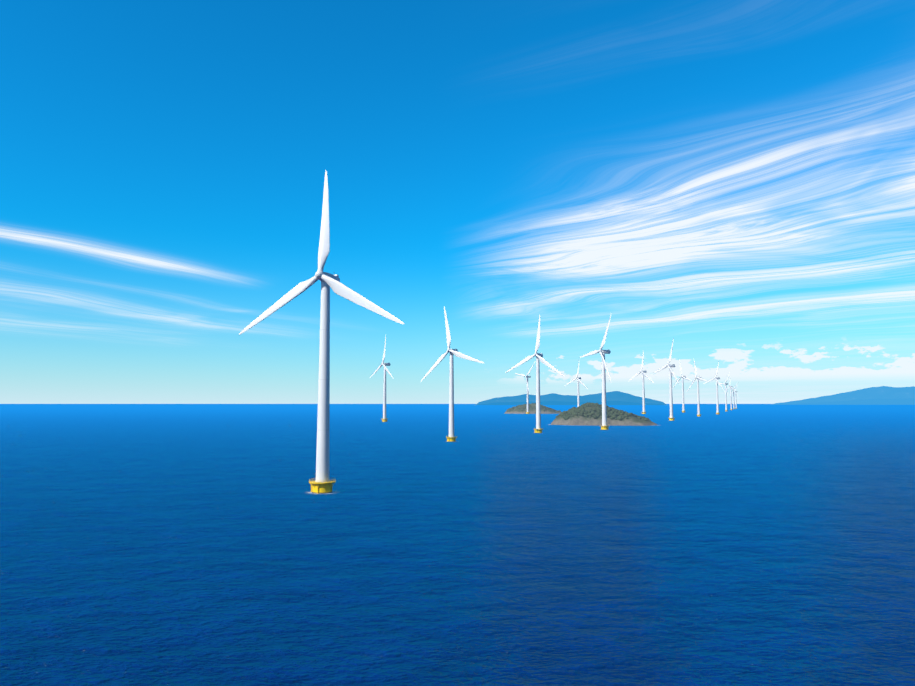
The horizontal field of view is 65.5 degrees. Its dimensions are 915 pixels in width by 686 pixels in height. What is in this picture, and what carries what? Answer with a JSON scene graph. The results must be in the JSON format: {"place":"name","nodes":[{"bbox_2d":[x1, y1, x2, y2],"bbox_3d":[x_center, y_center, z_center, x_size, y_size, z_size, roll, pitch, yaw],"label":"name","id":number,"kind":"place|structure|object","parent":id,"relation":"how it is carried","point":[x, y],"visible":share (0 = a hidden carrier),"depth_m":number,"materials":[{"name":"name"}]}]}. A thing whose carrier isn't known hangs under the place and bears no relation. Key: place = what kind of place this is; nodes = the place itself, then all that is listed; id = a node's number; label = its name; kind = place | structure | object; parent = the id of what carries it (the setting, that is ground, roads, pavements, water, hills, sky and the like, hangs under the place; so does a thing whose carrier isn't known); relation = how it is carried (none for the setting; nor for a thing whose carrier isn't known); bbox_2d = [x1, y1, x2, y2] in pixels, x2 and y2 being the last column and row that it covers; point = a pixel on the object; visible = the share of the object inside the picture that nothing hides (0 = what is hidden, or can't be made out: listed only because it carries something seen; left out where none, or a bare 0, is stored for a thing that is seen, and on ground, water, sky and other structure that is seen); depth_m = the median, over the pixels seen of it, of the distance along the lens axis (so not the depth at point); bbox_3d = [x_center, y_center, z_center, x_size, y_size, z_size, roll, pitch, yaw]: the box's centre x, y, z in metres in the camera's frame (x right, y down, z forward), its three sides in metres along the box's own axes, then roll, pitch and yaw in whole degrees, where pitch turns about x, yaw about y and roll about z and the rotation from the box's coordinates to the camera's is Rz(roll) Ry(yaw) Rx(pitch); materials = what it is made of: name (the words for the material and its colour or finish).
{"place":"outdoors","nodes":[
{"label":"outdoors","id":0,"kind":"place"},
{"bbox_2d":[0,404,914,685],"bbox_3d":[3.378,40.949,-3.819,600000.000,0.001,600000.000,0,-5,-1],"label":"sea","id":1,"kind":"structure","parent":0,"point":[218,544],"depth_m":204.36,"materials":[{"name":"liquid"}]},
{"bbox_2d":[239,170,404,493],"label":"turbine","id":2,"kind":"object","parent":1,"relation":"in","point":[321,483],"visible":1,"depth_m":334.03,"materials":[{"name":"white paint"}]},
{"bbox_2d":[370,336,393,421],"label":"turbine","id":3,"kind":"object","parent":1,"relation":"in","point":[384,419],"visible":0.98,"depth_m":1631.15,"materials":[{"name":"white paint"}]},
{"bbox_2d":[421,307,483,441],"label":"turbine","id":4,"kind":"object","parent":1,"relation":"in","point":[451,437],"visible":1,"depth_m":778.95,"materials":[{"name":"white paint"}]},
{"bbox_2d":[515,362,534,413],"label":"turbine","id":5,"kind":"object","parent":1,"relation":"in","point":[527,377],"visible":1,"depth_m":2893.11,"materials":[{"name":"white paint"}]},
{"bbox_2d":[504,403,561,413],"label":"island","id":6,"kind":"structure","parent":1,"relation":"in","point":[519,411],"depth_m":2938.21,"materials":[{"name":"grey stone"}]},
{"bbox_2d":[506,403,560,411],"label":"trees","id":7,"kind":"object","parent":6,"relation":"on","point":[523,407],"visible":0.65,"depth_m":2961.62,"materials":[{"name":"green plant"}]},
{"bbox_2d":[506,315,563,432],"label":"turbine","id":8,"kind":"object","parent":1,"relation":"in","point":[538,429],"visible":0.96,"depth_m":1005.60,"materials":[{"name":"white paint"}]},
{"bbox_2d":[565,363,587,406],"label":"turbine","id":9,"kind":"object","parent":1,"relation":"in","point":[578,381],"visible":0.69,"depth_m":2458.60,"materials":[{"name":"white paint"}]},
{"bbox_2d":[579,315,610,429],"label":"turbine","id":10,"kind":"object","parent":1,"relation":"in","point":[604,426],"visible":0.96,"depth_m":1130.37,"materials":[{"name":"white paint"}]},
{"bbox_2d":[551,406,656,425],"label":"island rock","id":11,"kind":"object","parent":1,"relation":"in","point":[575,420],"visible":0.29,"depth_m":1352.37,"materials":[{"name":"grey stone"}]},
{"bbox_2d":[556,402,650,420],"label":"trees","id":12,"kind":"object","parent":11,"relation":"on","point":[580,411],"visible":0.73,"depth_m":1371.68,"materials":[{"name":"green plant"}]},
{"bbox_2d":[629,350,653,413],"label":"turbine","id":13,"kind":"object","parent":1,"relation":"in","point":[643,392],"visible":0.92,"depth_m":2880.30,"materials":[{"name":"white paint"}]},
{"bbox_2d":[653,338,679,420],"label":"turbine","id":14,"kind":"object","parent":1,"relation":"in","point":[671,373],"visible":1,"depth_m":1747.75,"materials":[{"name":"white paint"}]},
{"bbox_2d":[672,360,691,412],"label":"turbine","id":15,"kind":"object","parent":1,"relation":"in","point":[683,407],"visible":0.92,"depth_m":3352.27,"materials":[{"name":"white paint"}]},
{"bbox_2d":[687,361,708,416],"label":"turbine","id":16,"kind":"object","parent":1,"relation":"in","point":[698,402],"visible":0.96,"depth_m":2314.77,"materials":[{"name":"white paint"}]},
{"bbox_2d":[704,362,723,413],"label":"turbine","id":17,"kind":"object","parent":1,"relation":"in","point":[717,402],"visible":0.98,"depth_m":2762.81,"materials":[{"name":"white paint"}]},
{"bbox_2d":[720,374,728,410],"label":"turbine","id":18,"kind":"object","parent":1,"relation":"in","point":[725,383],"visible":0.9,"depth_m":3821.07,"materials":[{"name":"white paint"}]},
{"bbox_2d":[724,374,735,409],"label":"turbine","id":19,"kind":"object","parent":1,"relation":"in","point":[730,393],"visible":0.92,"depth_m":4567.33,"materials":[{"name":"white paint"}]},
{"bbox_2d":[728,383,737,408],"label":"turbine","id":20,"kind":"object","parent":1,"relation":"in","point":[733,397],"visible":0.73,"depth_m":5300.35,"materials":[{"name":"white paint"}]},
{"bbox_2d":[0,0,914,403],"label":"sky","id":21,"kind":"structure","parent":0,"point":[731,181],"materials":[{"name":"blue"}]},
{"bbox_2d":[475,391,665,404],"bbox_3d":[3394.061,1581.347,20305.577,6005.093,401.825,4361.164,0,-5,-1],"label":"distant hills","id":22,"kind":"structure","parent":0,"point":[617,398],"depth_m":19230.36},
{"bbox_2d":[771,386,914,404],"bbox_3d":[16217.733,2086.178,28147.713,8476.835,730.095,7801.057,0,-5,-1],"label":"distant hill","id":23,"kind":"structure","parent":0,"point":[883,395],"depth_m":26930.21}
]}

